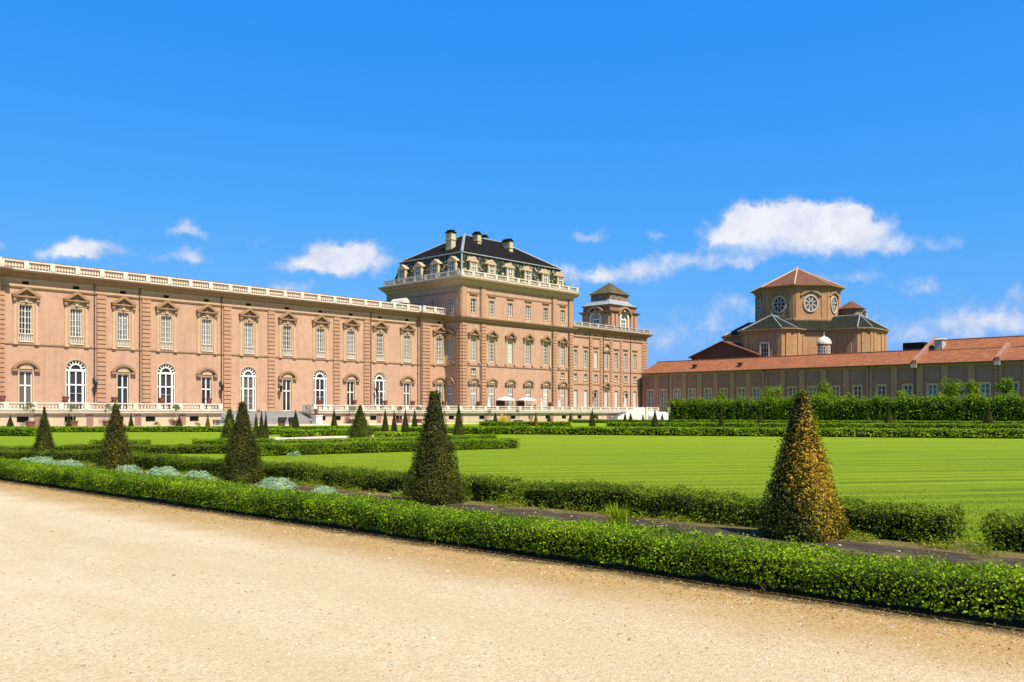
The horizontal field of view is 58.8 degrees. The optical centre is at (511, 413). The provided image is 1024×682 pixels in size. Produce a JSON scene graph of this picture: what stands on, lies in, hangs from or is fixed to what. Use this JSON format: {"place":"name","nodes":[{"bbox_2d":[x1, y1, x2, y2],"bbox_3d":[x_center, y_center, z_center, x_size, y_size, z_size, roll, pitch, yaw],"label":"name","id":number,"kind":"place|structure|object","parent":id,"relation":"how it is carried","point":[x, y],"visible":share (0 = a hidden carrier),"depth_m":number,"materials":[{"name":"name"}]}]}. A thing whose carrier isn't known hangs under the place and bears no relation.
{"place":"outdoors","nodes":[
{"label":"outdoors","id":0,"kind":"place"},
{"bbox_2d":[0,481,1023,681],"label":"gravel path","id":1,"kind":"structure","parent":0,"point":[792,655],"depth_m":7.22,"materials":[{"name":"beige gravel"}]},
{"bbox_2d":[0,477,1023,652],"bbox_3d":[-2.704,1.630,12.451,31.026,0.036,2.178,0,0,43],"label":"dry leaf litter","id":2,"kind":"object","parent":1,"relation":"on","point":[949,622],"visible":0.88,"depth_m":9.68,"materials":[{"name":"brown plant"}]},
{"bbox_2d":[0,421,1023,543],"bbox_3d":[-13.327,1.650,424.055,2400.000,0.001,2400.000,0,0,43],"label":"lawn","id":3,"kind":"structure","parent":0,"point":[955,469],"depth_m":31.10,"materials":[{"name":"green plant"}]},
{"bbox_2d":[0,426,38,435],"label":"hedge","id":4,"kind":"object","parent":3,"relation":"on","point":[18,431],"visible":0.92,"depth_m":65.30,"materials":[{"name":"green plant"}]},
{"bbox_2d":[0,444,184,452],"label":"hedge","id":5,"kind":"object","parent":3,"relation":"on","point":[28,447],"visible":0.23,"depth_m":37.50,"materials":[{"name":"green plant"}]},
{"bbox_2d":[0,426,222,431],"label":"hedge","id":6,"kind":"object","parent":3,"relation":"on","point":[140,429],"visible":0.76,"depth_m":79.48,"materials":[{"name":"green plant"}]},
{"bbox_2d":[0,402,225,426],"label":"terrace","id":7,"kind":"structure","parent":3,"relation":"on","point":[85,415],"depth_m":116.67,"materials":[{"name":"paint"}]},
{"bbox_2d":[87,439,151,445],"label":"hedge","id":8,"kind":"object","parent":3,"relation":"on","point":[141,441],"visible":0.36,"depth_m":43.56,"materials":[{"name":"green plant"}]},
{"bbox_2d":[63,443,229,453],"bbox_3d":[-14.649,1.424,37.146,7.198,0.452,0.699,0,0,-1],"label":"hedge","id":9,"kind":"object","parent":3,"relation":"on","point":[202,448],"visible":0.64,"depth_m":36.95,"materials":[{"name":"green plant"}]},
{"bbox_2d":[0,257,448,410],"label":"gallery wing","id":10,"kind":"structure","parent":3,"relation":"on","point":[72,331],"depth_m":137.01,"materials":[{"name":"brick"}]},
{"bbox_2d":[11,287,40,344],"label":"window","id":11,"kind":"structure","parent":10,"relation":"in","point":[24,310],"depth_m":119.19,"materials":[{"name":"beige paint"}]},
{"bbox_2d":[11,360,40,408],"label":"window","id":12,"kind":"structure","parent":10,"relation":"in","point":[25,379],"depth_m":119.22,"materials":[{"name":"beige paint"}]},
{"bbox_2d":[64,359,87,408],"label":"arched window","id":13,"kind":"structure","parent":10,"relation":"in","point":[75,370],"depth_m":123.88,"materials":[{"name":"beige paint"}]},
{"bbox_2d":[63,292,90,347],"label":"window","id":14,"kind":"structure","parent":10,"relation":"in","point":[74,313],"depth_m":123.85,"materials":[{"name":"beige paint"}]},
{"bbox_2d":[111,364,135,408],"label":"window","id":15,"kind":"structure","parent":10,"relation":"in","point":[121,379],"depth_m":128.56,"materials":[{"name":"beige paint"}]},
{"bbox_2d":[111,296,136,349],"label":"window","id":16,"kind":"structure","parent":10,"relation":"in","point":[123,318],"depth_m":128.53,"materials":[{"name":"beige paint"}]},
{"bbox_2d":[156,362,175,408],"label":"arched window","id":17,"kind":"structure","parent":10,"relation":"in","point":[165,373],"depth_m":133.39,"materials":[{"name":"beige paint"}]},
{"bbox_2d":[155,300,178,351],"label":"window","id":18,"kind":"structure","parent":10,"relation":"in","point":[166,323],"depth_m":133.16,"materials":[{"name":"beige paint"}]},
{"bbox_2d":[196,368,217,408],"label":"window","id":19,"kind":"structure","parent":10,"relation":"in","point":[206,378],"depth_m":137.83,"materials":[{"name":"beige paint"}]},
{"bbox_2d":[196,304,218,353],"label":"window","id":20,"kind":"structure","parent":10,"relation":"in","point":[206,325],"depth_m":137.79,"materials":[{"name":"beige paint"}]},
{"bbox_2d":[240,366,256,410],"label":"arched window","id":21,"kind":"structure","parent":10,"relation":"in","point":[248,377],"depth_m":143.18,"materials":[{"name":"beige paint"}]},
{"bbox_2d":[239,308,259,355],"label":"window","id":22,"kind":"structure","parent":10,"relation":"in","point":[248,313],"depth_m":142.97,"materials":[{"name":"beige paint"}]},
{"bbox_2d":[278,312,297,357],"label":"window","id":23,"kind":"structure","parent":10,"relation":"in","point":[286,351],"depth_m":148.05,"materials":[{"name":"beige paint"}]},
{"bbox_2d":[278,371,297,410],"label":"window","id":24,"kind":"structure","parent":10,"relation":"in","point":[287,391],"depth_m":148.15,"materials":[{"name":"beige paint"}]},
{"bbox_2d":[313,369,327,409],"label":"arched window","id":25,"kind":"structure","parent":10,"relation":"in","point":[320,381],"depth_m":153.04,"materials":[{"name":"beige paint"}]},
{"bbox_2d":[312,315,330,359],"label":"window","id":26,"kind":"structure","parent":10,"relation":"in","point":[318,351],"depth_m":152.74,"materials":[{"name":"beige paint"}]},
{"bbox_2d":[343,373,359,409],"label":"window","id":27,"kind":"structure","parent":10,"relation":"in","point":[350,387],"depth_m":157.36,"materials":[{"name":"beige paint"}]},
{"bbox_2d":[343,318,360,361],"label":"window","id":28,"kind":"structure","parent":10,"relation":"in","point":[350,338],"depth_m":157.44,"materials":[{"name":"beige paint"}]},
{"bbox_2d":[373,371,386,409],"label":"arched window","id":29,"kind":"structure","parent":10,"relation":"in","point":[379,380],"depth_m":162.04,"materials":[{"name":"beige paint"}]},
{"bbox_2d":[372,320,388,362],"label":"window","id":30,"kind":"structure","parent":10,"relation":"in","point":[377,338],"depth_m":161.96,"materials":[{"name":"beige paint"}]},
{"bbox_2d":[400,323,415,363],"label":"window","id":31,"kind":"structure","parent":10,"relation":"in","point":[408,327],"depth_m":166.61,"materials":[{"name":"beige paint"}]},
{"bbox_2d":[400,375,415,409],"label":"window","id":32,"kind":"structure","parent":10,"relation":"in","point":[407,379],"depth_m":166.70,"materials":[{"name":"beige paint"}]},
{"bbox_2d":[432,326,445,365],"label":"window","id":33,"kind":"structure","parent":10,"relation":"in","point":[437,358],"depth_m":171.40,"materials":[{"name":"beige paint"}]},
{"bbox_2d":[432,377,445,407],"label":"window","id":34,"kind":"structure","parent":10,"relation":"in","point":[438,382],"depth_m":171.65,"materials":[{"name":"beige paint"}]},
{"bbox_2d":[219,408,234,440],"bbox_3d":[-13.912,0.721,44.727,1.035,1.926,1.022,0,0,32],"label":"yew cone","id":35,"kind":"object","parent":3,"relation":"on","point":[227,426],"visible":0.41,"depth_m":44.52,"materials":[{"name":"green plant"}]},
{"bbox_2d":[191,438,274,445],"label":"hedge","id":36,"kind":"object","parent":3,"relation":"on","point":[220,441],"visible":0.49,"depth_m":43.01,"materials":[{"name":"green plant"}]},
{"bbox_2d":[211,404,326,424],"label":"grand steps","id":37,"kind":"structure","parent":3,"relation":"on","point":[272,417],"depth_m":136.76,"materials":[{"name":"grey stone"}]},
{"bbox_2d":[80,423,478,426],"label":"forecourt","id":38,"kind":"structure","parent":3,"relation":"on","point":[322,424],"depth_m":133.14,"materials":[{"name":"beige gravel"}]},
{"bbox_2d":[279,428,346,436],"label":"hedge","id":39,"kind":"object","parent":3,"relation":"on","point":[312,432],"visible":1,"depth_m":64.09,"materials":[{"name":"green plant"}]},
{"bbox_2d":[258,425,376,430],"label":"hedge","id":40,"kind":"object","parent":3,"relation":"on","point":[303,427],"visible":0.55,"depth_m":84.35,"materials":[{"name":"green plant"}]},
{"bbox_2d":[269,436,373,440],"bbox_3d":[-9.499,1.640,59.128,14.400,0.001,18.400,0,0,43],"label":"gravel circle","id":41,"kind":"object","parent":3,"relation":"on","point":[312,437],"visible":0.08,"depth_m":61.53,"materials":[{"name":"beige gravel"}]},
{"bbox_2d":[346,404,371,438],"bbox_3d":[-8.619,0.564,51.530,1.412,2.213,1.441,0,0,32],"label":"yew cone","id":42,"kind":"object","parent":41,"relation":"on","point":[359,427],"visible":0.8,"depth_m":51.26,"materials":[{"name":"green plant"}]},
{"bbox_2d":[373,431,422,436],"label":"hedge","id":43,"kind":"object","parent":41,"relation":"on","point":[390,434],"visible":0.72,"depth_m":60.29,"materials":[{"name":"green plant"}]},
{"bbox_2d":[452,405,465,434],"bbox_3d":[-3.409,0.555,58.000,0.822,2.194,0.816,0,0,-34],"label":"yew cone","id":44,"kind":"object","parent":41,"relation":"on","point":[458,429],"visible":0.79,"depth_m":57.84,"materials":[{"name":"green plant"}]},
{"bbox_2d":[272,434,497,445],"bbox_3d":[-5.947,1.405,47.428,0.923,0.499,15.188,0,0,40],"label":"hedge","id":45,"kind":"object","parent":3,"relation":"on","point":[400,438],"visible":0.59,"depth_m":45.84,"materials":[{"name":"green plant"}]},
{"bbox_2d":[256,437,519,455],"bbox_3d":[-5.076,1.366,38.790,13.531,0.567,0.883,0,0,-39],"label":"axis hedge","id":46,"kind":"object","parent":3,"relation":"on","point":[311,448],"visible":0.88,"depth_m":37.69,"materials":[{"name":"green plant"}]},
{"bbox_2d":[298,404,658,423],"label":"terrace","id":47,"kind":"structure","parent":3,"relation":"on","point":[344,415],"depth_m":165.12,"materials":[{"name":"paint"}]},
{"bbox_2d":[378,229,580,410],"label":"corner pavilion","id":48,"kind":"structure","parent":3,"relation":"on","point":[509,328],"depth_m":178.92,"materials":[{"name":"pink brick"}]},
{"bbox_2d":[443,377,454,409],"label":"window","id":49,"kind":"structure","parent":48,"relation":"in","point":[450,381],"depth_m":171.82,"materials":[{"name":"grey glass"}]},
{"bbox_2d":[443,328,455,362],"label":"window","id":50,"kind":"structure","parent":48,"relation":"in","point":[449,332],"depth_m":171.78,"materials":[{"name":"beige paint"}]},
{"bbox_2d":[467,328,481,363],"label":"window","id":51,"kind":"structure","parent":48,"relation":"in","point":[472,343],"depth_m":171.90,"materials":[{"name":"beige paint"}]},
{"bbox_2d":[468,377,480,409],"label":"window","id":52,"kind":"structure","parent":48,"relation":"in","point":[473,381],"depth_m":171.90,"materials":[{"name":"beige paint"}]},
{"bbox_2d":[486,330,498,364],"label":"window","id":53,"kind":"structure","parent":48,"relation":"in","point":[491,335],"depth_m":175.51,"materials":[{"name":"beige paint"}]},
{"bbox_2d":[486,378,498,409],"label":"window","id":54,"kind":"structure","parent":48,"relation":"in","point":[491,383],"depth_m":175.66,"materials":[{"name":"beige paint"}]},
{"bbox_2d":[505,379,516,408],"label":"window","id":55,"kind":"structure","parent":48,"relation":"in","point":[509,382],"depth_m":179.34,"materials":[{"name":"beige paint"}]},
{"bbox_2d":[505,331,517,365],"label":"window","id":56,"kind":"structure","parent":48,"relation":"in","point":[510,336],"depth_m":179.32,"materials":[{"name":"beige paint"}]},
{"bbox_2d":[523,333,534,366],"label":"window","id":57,"kind":"structure","parent":48,"relation":"in","point":[527,339],"depth_m":183.08,"materials":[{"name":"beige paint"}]},
{"bbox_2d":[523,379,534,408],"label":"window","id":58,"kind":"structure","parent":48,"relation":"in","point":[527,383],"depth_m":183.17,"materials":[{"name":"white glass"}]},
{"bbox_2d":[541,380,551,410],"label":"window","id":59,"kind":"structure","parent":48,"relation":"in","point":[546,382],"depth_m":187.06,"materials":[{"name":"white glass"}]},
{"bbox_2d":[541,335,552,367],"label":"window","id":60,"kind":"structure","parent":48,"relation":"in","point":[546,340],"depth_m":187.19,"materials":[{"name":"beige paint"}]},
{"bbox_2d":[558,336,568,368],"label":"window","id":61,"kind":"structure","parent":48,"relation":"in","point":[563,340],"depth_m":190.98,"materials":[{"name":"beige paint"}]},
{"bbox_2d":[558,381,568,408],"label":"window","id":62,"kind":"structure","parent":48,"relation":"in","point":[562,384],"depth_m":191.02,"materials":[{"name":"white glass"}]},
{"bbox_2d":[479,421,571,426],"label":"hedge","id":63,"kind":"object","parent":3,"relation":"on","point":[525,423],"visible":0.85,"depth_m":107.18,"materials":[{"name":"green plant"}]},
{"bbox_2d":[573,321,652,410],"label":"end wing","id":64,"kind":"structure","parent":3,"relation":"on","point":[610,365],"depth_m":203.12,"materials":[{"name":"brick"}]},
{"bbox_2d":[602,381,611,406],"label":"window","id":65,"kind":"structure","parent":64,"relation":"in","point":[607,386],"depth_m":202.95,"materials":[{"name":"beige paint"}]},
{"bbox_2d":[610,407,670,419],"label":"side stair","id":66,"kind":"object","parent":3,"relation":"on","point":[637,412],"visible":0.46,"depth_m":195.91,"materials":[{"name":"grey stone"}]},
{"bbox_2d":[688,341,761,359],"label":"gabled outbuilding","id":67,"kind":"structure","parent":3,"relation":"on","point":[723,349],"depth_m":209.39,"materials":[{"name":"brown brick"}]},
{"bbox_2d":[463,425,1023,438],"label":"hedge","id":68,"kind":"object","parent":3,"relation":"on","point":[1011,433],"visible":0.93,"depth_m":65.01,"materials":[{"name":"green plant"}]},
{"bbox_2d":[759,384,782,404],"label":"round tree","id":69,"kind":"object","parent":3,"relation":"on","point":[770,392],"visible":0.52,"depth_m":163.11,"materials":[{"name":"green plant"}]},
{"bbox_2d":[572,419,1023,424],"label":"hedge","id":70,"kind":"object","parent":3,"relation":"on","point":[774,421],"visible":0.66,"depth_m":133.13,"materials":[{"name":"green plant"}]},
{"bbox_2d":[721,266,889,356],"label":"octagonal church","id":71,"kind":"structure","parent":3,"relation":"on","point":[798,311],"depth_m":207.14,"materials":[{"name":"paint"}]},
{"bbox_2d":[759,342,768,356],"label":"arm window","id":72,"kind":"structure","parent":71,"relation":"in","point":[763,346],"depth_m":204.49,"materials":[{"name":"white glass"}]},
{"bbox_2d":[769,291,788,312],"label":"round window","id":73,"kind":"structure","parent":71,"relation":"in","point":[779,303],"depth_m":210.67,"materials":[{"name":"grey stone"}]},
{"bbox_2d":[800,289,821,311],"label":"round window","id":74,"kind":"structure","parent":71,"relation":"in","point":[810,303],"depth_m":208.12,"materials":[{"name":"grey stone"}]},
{"bbox_2d":[830,291,839,313],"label":"round window","id":75,"kind":"structure","parent":71,"relation":"in","point":[834,303],"depth_m":210.98,"materials":[{"name":"grey stone"}]},
{"bbox_2d":[605,421,1023,429],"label":"hedge","id":76,"kind":"object","parent":3,"relation":"on","point":[821,425],"visible":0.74,"depth_m":91.09,"materials":[{"name":"green plant"}]},
{"bbox_2d":[813,379,839,399],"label":"round tree","id":77,"kind":"object","parent":3,"relation":"on","point":[824,389],"visible":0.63,"depth_m":156.74,"materials":[{"name":"green plant"}]},
{"bbox_2d":[640,335,1023,411],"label":"orangery range","id":78,"kind":"structure","parent":3,"relation":"on","point":[920,369],"depth_m":177.46,"materials":[{"name":"brick"}]},
{"bbox_2d":[659,389,666,410],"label":"window","id":79,"kind":"structure","parent":78,"relation":"in","point":[662,392],"depth_m":207.35,"materials":[{"name":"grey glass"}]},
{"bbox_2d":[926,383,937,403],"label":"window","id":80,"kind":"structure","parent":78,"relation":"in","point":[932,389],"depth_m":167.10,"materials":[{"name":"glass"}]},
{"bbox_2d":[979,382,990,398],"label":"window","id":81,"kind":"structure","parent":78,"relation":"in","point":[986,388],"depth_m":160.90,"materials":[{"name":"glass"}]},
{"bbox_2d":[665,390,1023,421],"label":"tall hedge","id":82,"kind":"object","parent":3,"relation":"on","point":[971,409],"visible":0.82,"depth_m":147.77,"materials":[{"name":"green plant"}]},
{"bbox_2d":[939,377,964,400],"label":"round tree","id":83,"kind":"object","parent":3,"relation":"on","point":[952,389],"visible":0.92,"depth_m":142.34,"materials":[{"name":"green plant"}]},
{"bbox_2d":[965,378,982,399],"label":"round tree","id":84,"kind":"object","parent":3,"relation":"on","point":[970,385],"visible":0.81,"depth_m":140.29,"materials":[{"name":"green plant"}]},
{"bbox_2d":[994,376,1014,395],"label":"round tree","id":85,"kind":"object","parent":3,"relation":"on","point":[1006,386],"visible":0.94,"depth_m":137.18,"materials":[{"name":"green plant"}]},
{"bbox_2d":[0,463,1023,631],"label":"garden soil","id":86,"kind":"structure","parent":0,"point":[965,618],"depth_m":10.64,"materials":[{"name":"brown soil"}]},
{"bbox_2d":[32,406,55,453],"bbox_3d":[-15.713,0.700,30.542,0.812,1.925,0.825,0,0,38],"label":"yew cone","id":87,"kind":"object","parent":86,"relation":"on","point":[44,440],"visible":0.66,"depth_m":30.40,"materials":[{"name":"green plant"}]},
{"bbox_2d":[0,446,143,462],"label":"hedge","id":88,"kind":"object","parent":86,"relation":"on","point":[13,454],"visible":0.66,"depth_m":29.99,"materials":[{"name":"green plant"}]},
{"bbox_2d":[129,451,225,475],"bbox_3d":[-9.563,1.365,25.643,8.037,0.569,0.685,0,0,43],"label":"patchy hedge","id":89,"kind":"object","parent":86,"relation":"on","point":[149,461],"visible":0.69,"depth_m":25.13,"materials":[{"name":"green plant"}]},
{"bbox_2d":[261,461,325,483],"bbox_3d":[-5.556,1.372,21.892,3.083,0.556,0.690,0,0,43],"label":"patchy hedge","id":90,"kind":"object","parent":86,"relation":"on","point":[300,469],"visible":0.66,"depth_m":21.27,"materials":[{"name":"green plant"}]},
{"bbox_2d":[314,464,472,495],"bbox_3d":[-2.595,1.357,19.104,4.770,0.587,0.683,0,0,43],"label":"patchy hedge","id":91,"kind":"object","parent":86,"relation":"on","point":[379,482],"visible":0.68,"depth_m":19.33,"materials":[{"name":"green plant"}]},
{"bbox_2d":[462,472,523,502],"bbox_3d":[-0.324,1.379,16.990,1.309,0.541,0.652,0,0,43],"label":"patchy hedge","id":92,"kind":"object","parent":86,"relation":"on","point":[486,488],"visible":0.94,"depth_m":16.83,"materials":[{"name":"green plant"}]},
{"bbox_2d":[0,456,1023,624],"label":"box hedge","id":93,"kind":"object","parent":86,"relation":"on","point":[996,592],"visible":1,"depth_m":9.56,"materials":[{"name":"green plant"}]},
{"bbox_2d":[47,456,1014,577],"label":"weeds","id":94,"kind":"object","parent":86,"relation":"on","point":[977,548],"visible":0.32,"depth_m":13.48,"materials":[{"name":"green plant"}]},
{"bbox_2d":[84,466,1023,568],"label":"weed fabric","id":95,"kind":"object","parent":86,"relation":"on","point":[877,549],"visible":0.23,"depth_m":12.05,"materials":[{"name":"grey fabric"}]},
{"bbox_2d":[96,404,135,469],"bbox_3d":[-11.472,0.673,26.356,1.044,1.979,1.046,0,0,43],"label":"yew cone","id":96,"kind":"object","parent":95,"relation":"on","point":[114,451],"visible":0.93,"depth_m":26.14,"materials":[{"name":"green plant"}]},
{"bbox_2d":[142,465,180,476],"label":"silver bush","id":97,"kind":"object","parent":95,"relation":"on","point":[161,470],"visible":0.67,"depth_m":22.94,"materials":[{"name":"green plant"}]},
{"bbox_2d":[177,470,216,481],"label":"silver bush","id":98,"kind":"object","parent":95,"relation":"on","point":[199,473],"visible":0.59,"depth_m":21.60,"materials":[{"name":"green plant"}]},
{"bbox_2d":[217,400,266,483],"bbox_3d":[-6.361,0.677,21.477,1.035,1.975,1.015,0,0,40],"label":"yew cone","id":99,"kind":"object","parent":95,"relation":"on","point":[242,461],"visible":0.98,"depth_m":21.28,"materials":[{"name":"green plant"}]},
{"bbox_2d":[255,476,297,489],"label":"silver bush","id":100,"kind":"object","parent":95,"relation":"on","point":[280,482],"visible":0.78,"depth_m":19.35,"materials":[{"name":"green plant"}]},
{"bbox_2d":[400,389,468,504],"bbox_3d":[-1.417,0.604,16.686,1.096,2.112,1.105,0,0,35],"label":"yew cone","id":101,"kind":"object","parent":95,"relation":"on","point":[435,477],"visible":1,"depth_m":16.44,"materials":[{"name":"green plant"}]},
{"bbox_2d":[756,387,850,542],"bbox_3d":[3.820,0.654,11.991,1.113,2.031,1.085,0,0,-41],"label":"yew cone","id":102,"kind":"object","parent":95,"relation":"on","point":[802,499],"visible":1,"depth_m":11.76,"materials":[{"name":"green plant"}]},
{"bbox_2d":[604,500,641,532],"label":"grass tuft","id":103,"kind":"object","parent":86,"relation":"on","point":[614,514],"visible":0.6,"depth_m":12.41,"materials":[{"name":"green plant"}]},
{"bbox_2d":[514,478,972,545],"bbox_3d":[2.951,1.375,13.899,7.573,0.550,0.680,0,0,43],"label":"patchy hedge","id":104,"kind":"object","parent":86,"relation":"on","point":[923,524],"visible":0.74,"depth_m":13.54,"materials":[{"name":"green plant"}]},
{"bbox_2d":[971,510,1023,550],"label":"patchy hedge","id":105,"kind":"object","parent":86,"relation":"on","point":[1007,529],"visible":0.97,"depth_m":10.87,"materials":[{"name":"green plant"}]},
{"bbox_2d":[0,0,1023,368],"label":"sky","id":106,"kind":"structure","parent":0,"point":[684,157],"materials":[{"name":"blue"}]},
{"bbox_2d":[579,283,639,330],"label":"belvedere tower","id":107,"kind":"structure","parent":0,"point":[609,304],"depth_m":210.13,"materials":[{"name":"brick"}]},
{"bbox_2d":[586,306,604,327],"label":"arched window","id":108,"kind":"structure","parent":107,"relation":"in","point":[596,319],"depth_m":209.44,"materials":[{"name":"beige paint"}]},
{"bbox_2d":[617,307,632,330],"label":"arched window","id":109,"kind":"structure","parent":107,"relation":"in","point":[622,318],"depth_m":210.62,"materials":[{"name":"beige paint"}]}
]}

